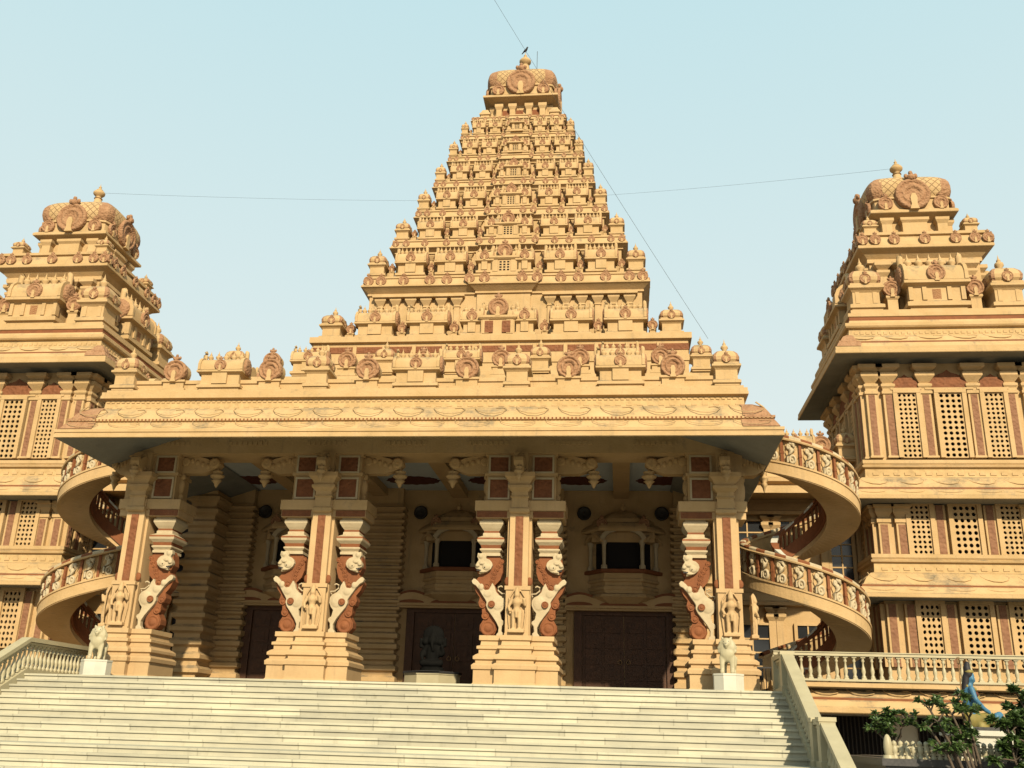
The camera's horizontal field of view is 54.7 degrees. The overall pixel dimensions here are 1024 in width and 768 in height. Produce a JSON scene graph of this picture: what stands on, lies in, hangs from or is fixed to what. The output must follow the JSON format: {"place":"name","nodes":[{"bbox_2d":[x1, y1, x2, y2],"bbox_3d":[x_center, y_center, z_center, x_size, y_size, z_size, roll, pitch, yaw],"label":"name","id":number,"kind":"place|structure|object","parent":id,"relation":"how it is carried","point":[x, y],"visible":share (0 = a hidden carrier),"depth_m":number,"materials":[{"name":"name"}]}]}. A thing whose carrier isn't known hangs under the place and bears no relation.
{"place":"outdoors","nodes":[
{"label":"outdoors","id":0,"kind":"place"},
{"bbox_2d":[169,338,713,688],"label":"temple hall","id":1,"kind":"structure","parent":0,"point":[622,620],"depth_m":38.16,"materials":[{"name":"stone"}]},
{"bbox_2d":[259,505,271,517],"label":"wall speaker","id":2,"kind":"object","parent":1,"relation":"attached to","point":[265,511],"depth_m":40.17,"materials":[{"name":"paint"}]},
{"bbox_2d":[261,513,307,598],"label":"balcony window","id":3,"kind":"structure","parent":1,"relation":"in","point":[277,528],"depth_m":39.18,"materials":[{"name":"stone"}]},
{"bbox_2d":[235,588,338,678],"bbox_3d":[-8.654,9.858,38.282,4.600,3.890,0.535,0,-19,6],"label":"doorway","id":4,"kind":"structure","parent":1,"relation":"in","point":[263,616],"depth_m":38.63,"materials":[{"name":"brown wood"}]},
{"bbox_2d":[414,506,427,518],"bbox_3d":[-3.629,5.142,39.545,0.560,0.551,0.240,0,-19,6],"label":"wall speaker","id":5,"kind":"object","parent":1,"relation":"attached to","point":[420,512],"depth_m":39.48,"materials":[{"name":"paint"}]},
{"bbox_2d":[418,502,483,600],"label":"balcony window","id":6,"kind":"structure","parent":1,"relation":"in","point":[453,535],"depth_m":38.41,"materials":[{"name":"stone"}]},
{"bbox_2d":[397,590,505,683],"bbox_3d":[-2.241,9.802,37.589,4.600,3.890,0.535,0,-19,6],"label":"doorway","id":7,"kind":"structure","parent":1,"relation":"in","point":[423,612],"depth_m":37.89,"materials":[{"name":"brown wood"}]},
{"bbox_2d":[309,53,691,375],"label":"temple tower","id":8,"kind":"structure","parent":1,"relation":"on","point":[521,240],"depth_m":56.07,"materials":[{"name":"stone"}]},
{"bbox_2d":[112,193,403,200],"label":"overhead cable","id":9,"kind":"object","parent":8,"relation":"attached to","point":[271,198],"visible":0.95,"depth_m":53.98,"materials":[{"name":"paint"}]},
{"bbox_2d":[495,1,706,336],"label":"overhead cable","id":10,"kind":"object","parent":8,"relation":"attached to","point":[603,175],"visible":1,"depth_m":60.47,"materials":[{"name":"paint"}]},
{"bbox_2d":[577,506,590,519],"bbox_3d":[2.833,5.086,38.846,0.560,0.551,0.240,0,-19,6],"label":"wall speaker","id":11,"kind":"object","parent":1,"relation":"attached to","point":[583,512],"depth_m":38.78,"materials":[{"name":"paint"}]},
{"bbox_2d":[563,592,682,688],"bbox_3d":[4.171,9.746,36.896,4.600,3.890,0.535,0,-19,6],"label":"doorway","id":12,"kind":"structure","parent":1,"relation":"in","point":[606,647],"depth_m":37.06,"materials":[{"name":"brown wood"}]},
{"bbox_2d":[581,502,665,603],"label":"balcony window","id":13,"kind":"structure","parent":1,"relation":"in","point":[623,574],"depth_m":37.74,"materials":[{"name":"stone"}]},
{"bbox_2d":[654,507,668,520],"bbox_3d":[5.815,5.060,38.524,0.560,0.551,0.240,0,-19,6],"label":"wall speaker","id":14,"kind":"object","parent":1,"relation":"attached to","point":[661,513],"depth_m":38.46,"materials":[{"name":"paint"}]},
{"bbox_2d":[0,0,1023,437],"label":"sky","id":15,"kind":"structure","parent":0,"point":[352,106],"materials":[{"name":"blue"}]},
{"label":"ground","id":16,"kind":"structure","parent":0,"visible":0},
{"bbox_2d":[0,186,173,671],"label":"corner building","id":17,"kind":"structure","parent":16,"relation":"on","point":[80,302],"depth_m":41.64,"materials":[{"name":"stone"}]},
{"bbox_2d":[0,500,9,544],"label":"lattice window","id":18,"kind":"structure","parent":17,"relation":"in","point":[4,504],"depth_m":39.64,"materials":[{"name":"stone"}]},
{"bbox_2d":[0,587,28,647],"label":"lattice window","id":19,"kind":"structure","parent":17,"relation":"in","point":[11,598],"depth_m":38.29,"materials":[{"name":"stone"}]},
{"bbox_2d":[0,396,29,458],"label":"lattice window","id":20,"kind":"structure","parent":17,"relation":"in","point":[13,409],"depth_m":41.01,"materials":[{"name":"stone"}]},
{"bbox_2d":[9,500,40,545],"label":"lattice window","id":21,"kind":"structure","parent":17,"relation":"in","point":[26,521],"depth_m":39.44,"materials":[{"name":"stone"}]},
{"bbox_2d":[27,396,61,458],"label":"lattice window","id":22,"kind":"structure","parent":17,"relation":"in","point":[41,443],"depth_m":40.77,"materials":[{"name":"stone"}]},
{"bbox_2d":[77,533,93,552],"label":"lattice window","id":23,"kind":"structure","parent":17,"relation":"in","point":[85,545],"depth_m":40.68,"materials":[{"name":"stone"}]},
{"bbox_2d":[69,477,187,670],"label":"linking block","id":24,"kind":"structure","parent":16,"relation":"on","point":[96,603],"depth_m":40.30,"materials":[{"name":"stone"}]},
{"bbox_2d":[69,611,101,670],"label":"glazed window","id":25,"kind":"structure","parent":24,"relation":"in","point":[98,614],"depth_m":40.05,"materials":[{"name":"grey glass"}]},
{"bbox_2d":[92,541,109,551],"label":"glazed window","id":26,"kind":"structure","parent":24,"relation":"in","point":[97,546],"depth_m":41.07,"materials":[{"name":"black glass"}]},
{"bbox_2d":[167,613,175,650],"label":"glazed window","id":27,"kind":"structure","parent":24,"relation":"in","point":[171,621],"depth_m":39.63,"materials":[{"name":"black glass"}]},
{"bbox_2d":[176,528,187,572],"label":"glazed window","id":28,"kind":"structure","parent":24,"relation":"in","point":[182,554],"depth_m":40.55,"materials":[{"name":"black glass"}]},
{"bbox_2d":[739,425,877,689],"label":"linking block","id":29,"kind":"structure","parent":16,"relation":"on","point":[780,502],"depth_m":37.72,"materials":[{"name":"stone"}]},
{"bbox_2d":[739,519,770,579],"bbox_3d":[9.116,6.414,38.243,2.100,2.420,0.220,0,-19,6],"label":"glazed window","id":30,"kind":"structure","parent":29,"relation":"in","point":[751,527],"depth_m":38.53,"materials":[{"name":"grey glass"}]},
{"bbox_2d":[744,623,777,689],"bbox_3d":[9.003,10.282,36.886,2.100,2.720,0.220,0,-19,6],"label":"glazed window","id":31,"kind":"structure","parent":29,"relation":"in","point":[760,645],"depth_m":37.10,"materials":[{"name":"grey glass"}]},
{"bbox_2d":[778,519,805,560],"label":"glazed window","id":32,"kind":"structure","parent":29,"relation":"in","point":[784,522],"depth_m":38.44,"materials":[{"name":"grey glass"}]},
{"bbox_2d":[793,623,825,678],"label":"glazed window","id":33,"kind":"structure","parent":29,"relation":"in","point":[801,630],"depth_m":37.05,"materials":[{"name":"grey glass"}]},
{"bbox_2d":[828,534,858,581],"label":"glazed window","id":34,"kind":"structure","parent":29,"relation":"in","point":[842,558],"depth_m":37.76,"materials":[{"name":"grey glass"}]},
{"bbox_2d":[839,657,867,681],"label":"glazed window","id":35,"kind":"structure","parent":29,"relation":"in","point":[858,664],"depth_m":36.40,"materials":[{"name":"grey glass"}]},
{"bbox_2d":[762,680,1023,756],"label":"terrace wall","id":36,"kind":"structure","parent":16,"relation":"on","point":[849,706],"depth_m":29.78,"materials":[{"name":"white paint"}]},
{"bbox_2d":[739,435,871,689],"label":"spiral staircase","id":37,"kind":"structure","parent":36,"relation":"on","point":[774,563],"depth_m":33.31,"materials":[{"name":"stone"}]},
{"bbox_2d":[772,651,1023,685],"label":"terrace balustrade","id":38,"kind":"object","parent":36,"relation":"on","point":[914,656],"visible":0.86,"depth_m":29.98,"materials":[{"name":"stone"}]},
{"bbox_2d":[798,160,1023,685],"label":"corner building","id":39,"kind":"structure","parent":16,"relation":"on","point":[917,388],"depth_m":37.05,"materials":[{"name":"stone"}]},
{"bbox_2d":[615,169,885,194],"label":"overhead cable","id":40,"kind":"object","parent":39,"relation":"attached to","point":[749,183],"visible":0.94,"depth_m":50.64,"materials":[{"name":"paint"}]},
{"bbox_2d":[831,424,838,446],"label":"lattice window","id":41,"kind":"structure","parent":39,"relation":"in","point":[834,432],"depth_m":42.18,"materials":[{"name":"stone"}]},
{"bbox_2d":[838,412,848,433],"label":"lattice window","id":42,"kind":"structure","parent":39,"relation":"in","point":[842,421],"depth_m":40.51,"materials":[{"name":"stone"}]},
{"bbox_2d":[846,400,859,468],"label":"lattice window","id":43,"kind":"structure","parent":39,"relation":"in","point":[851,416],"depth_m":38.74,"materials":[{"name":"stone"}]},
{"bbox_2d":[858,520,867,560],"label":"lattice window","id":44,"kind":"structure","parent":39,"relation":"in","point":[861,531],"depth_m":37.53,"materials":[{"name":"stone"}]},
{"bbox_2d":[869,604,878,669],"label":"lattice window","id":45,"kind":"structure","parent":39,"relation":"in","point":[873,649],"depth_m":35.99,"materials":[{"name":"stone"}]},
{"bbox_2d":[892,389,927,458],"bbox_3d":[14.889,1.501,37.143,1.010,2.640,0.280,0,-19,6],"label":"lattice window","id":46,"kind":"structure","parent":39,"relation":"in","point":[908,411],"depth_m":37.08,"materials":[{"name":"stone"}]},
{"bbox_2d":[905,504,938,553],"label":"lattice window","id":47,"kind":"structure","parent":39,"relation":"in","point":[920,522],"depth_m":35.75,"materials":[{"name":"stone"}]},
{"bbox_2d":[913,600,950,667],"bbox_3d":[14.678,8.731,34.607,1.010,2.270,0.280,0,-19,6],"label":"lattice window","id":48,"kind":"structure","parent":39,"relation":"in","point":[931,620],"depth_m":34.59,"materials":[{"name":"stone"}]},
{"bbox_2d":[932,389,974,458],"bbox_3d":[16.450,1.487,36.974,1.170,2.640,0.280,0,-19,6],"label":"lattice window","id":49,"kind":"structure","parent":39,"relation":"in","point":[951,411],"depth_m":36.92,"materials":[{"name":"stone"}]},
{"bbox_2d":[945,504,987,554],"bbox_3d":[16.341,5.204,35.671,1.170,1.920,0.280,0,-19,6],"label":"lattice window","id":50,"kind":"structure","parent":39,"relation":"in","point":[966,532],"depth_m":35.61,"materials":[{"name":"stone"}]},
{"bbox_2d":[957,601,1002,668],"bbox_3d":[16.239,8.718,34.438,1.170,2.270,0.280,0,-19,6],"label":"lattice window","id":51,"kind":"structure","parent":39,"relation":"in","point":[977,619],"depth_m":34.44,"materials":[{"name":"stone"}]},
{"bbox_2d":[979,389,1016,458],"bbox_3d":[18.011,1.474,36.806,1.010,2.640,0.280,0,-19,6],"label":"lattice window","id":52,"kind":"structure","parent":39,"relation":"in","point":[995,405],"depth_m":36.73,"materials":[{"name":"stone"}]},
{"bbox_2d":[994,504,1023,554],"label":"lattice window","id":53,"kind":"structure","parent":39,"relation":"in","point":[1009,519],"depth_m":35.46,"materials":[{"name":"stone"}]},
{"bbox_2d":[1006,602,1023,669],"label":"lattice window","id":54,"kind":"structure","parent":39,"relation":"in","point":[1016,609],"depth_m":34.33,"materials":[{"name":"stone"}]},
{"label":"paved forecourt","id":55,"kind":"structure","parent":0,"visible":0},
{"bbox_2d":[0,673,817,767],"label":"entrance steps","id":56,"kind":"structure","parent":55,"relation":"on","point":[77,721],"depth_m":24.70,"materials":[{"name":"stone"}]},
{"bbox_2d":[0,637,88,694],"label":"step balustrade","id":57,"kind":"object","parent":56,"relation":"on","point":[10,673],"visible":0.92,"depth_m":29.02,"materials":[{"name":"stone"}]},
{"bbox_2d":[79,659,112,674],"bbox_3d":[-12.480,8.532,29.697,0.837,0.500,0.837,0,-19,6],"label":"marble pedestal","id":58,"kind":"object","parent":56,"relation":"on","point":[95,667],"visible":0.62,"depth_m":29.38,"materials":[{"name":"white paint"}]},
{"bbox_2d":[87,625,108,659],"bbox_3d":[-12.473,7.822,29.932,0.547,1.013,0.679,2,-19,-1],"label":"stone lion","id":59,"kind":"object","parent":58,"relation":"on","point":[98,636],"visible":1,"depth_m":29.75},
{"bbox_2d":[53,341,784,690],"bbox_3d":[-2.520,5.482,35.296,22.092,10.507,13.830,0,-19,6],"label":"temple porch","id":60,"kind":"object","parent":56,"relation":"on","point":[519,445],"visible":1,"depth_m":31.18,"materials":[{"name":"beige stone"}]},
{"bbox_2d":[403,670,461,683],"bbox_3d":[-2.771,10.343,34.323,1.941,0.680,1.941,0,-19,6],"label":"idol pedestal","id":61,"kind":"object","parent":56,"relation":"on","point":[417,676],"visible":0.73,"depth_m":33.58,"materials":[{"name":"stone"}]},
{"bbox_2d":[419,625,446,672],"bbox_3d":[-2.778,9.325,34.710,1.042,1.698,0.651,0,-19,6],"label":"dark idol","id":62,"kind":"object","parent":61,"relation":"on","point":[433,643],"visible":0.85,"depth_m":34.56,"materials":[{"name":"black stone"}]},
{"bbox_2d":[712,673,743,690],"bbox_3d":[6.051,8.370,27.694,0.837,0.500,0.837,0,-19,6],"label":"marble pedestal","id":63,"kind":"object","parent":56,"relation":"on","point":[728,681],"visible":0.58,"depth_m":27.38,"materials":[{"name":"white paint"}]},
{"bbox_2d":[717,637,737,672],"bbox_3d":[6.090,7.660,27.923,0.547,1.013,0.679,-5,-21,19],"label":"stone lion","id":64,"kind":"object","parent":63,"relation":"on","point":[727,648],"visible":0.99,"depth_m":27.73},
{"bbox_2d":[757,667,807,690],"bbox_3d":[8.339,9.441,31.274,2.200,0.975,0.040,0,-19,6],"label":"iron railing","id":65,"kind":"object","parent":56,"relation":"on","point":[770,668],"visible":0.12,"depth_m":31.36,"materials":[{"name":"metal"}]},
{"bbox_2d":[771,651,855,767],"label":"step balustrade","id":66,"kind":"object","parent":56,"relation":"on","point":[822,741],"visible":1,"depth_m":23.08,"materials":[{"name":"stone"}]},
{"bbox_2d":[850,754,1021,767],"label":"planting bed","id":67,"kind":"object","parent":55,"relation":"on","point":[869,761],"visible":0.61,"depth_m":18.78,"materials":[{"name":"grey stone"}]},
{"bbox_2d":[863,706,919,745],"bbox_3d":[7.663,6.986,19.892,1.128,1.004,0.688,-10,-22,30],"label":"flowering shrub","id":68,"kind":"object","parent":67,"relation":"on","point":[886,719],"visible":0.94,"depth_m":19.93,"materials":[{"name":"green plant"}]},
{"bbox_2d":[883,734,1023,761],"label":"picket fence","id":69,"kind":"object","parent":67,"relation":"on","point":[892,750],"visible":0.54,"depth_m":18.92,"materials":[{"name":"stone"}]},
{"bbox_2d":[939,726,1012,758],"bbox_3d":[9.844,8.299,20.631,1.280,2.170,1.160,0,-19,6],"label":"statue pedestal","id":70,"kind":"object","parent":67,"relation":"on","point":[989,735],"visible":0.24,"depth_m":20.43,"materials":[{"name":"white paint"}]},
{"bbox_2d":[956,657,1002,726],"bbox_3d":[10.008,6.649,21.197,0.856,1.523,0.653,0,-19,6],"label":"seated statue","id":71,"kind":"object","parent":70,"relation":"on","point":[966,685],"visible":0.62,"depth_m":21.03,"materials":[{"name":"blue paint"}]},
{"bbox_2d":[912,687,983,767],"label":"flowering shrub","id":72,"kind":"object","parent":55,"relation":"on","point":[961,734],"visible":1,"depth_m":18.45,"materials":[{"name":"green plant"}]},
{"bbox_2d":[983,681,1023,767],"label":"flowering shrub","id":73,"kind":"object","parent":55,"relation":"on","point":[1011,725],"visible":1,"depth_m":18.15,"materials":[{"name":"green plant"}]},
{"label":"landing ground","id":74,"kind":"structure","parent":0,"visible":0},
{"bbox_2d":[36,450,125,646],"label":"spiral staircase","id":75,"kind":"structure","parent":74,"relation":"on","point":[70,587],"depth_m":35.89,"materials":[{"name":"stone"}]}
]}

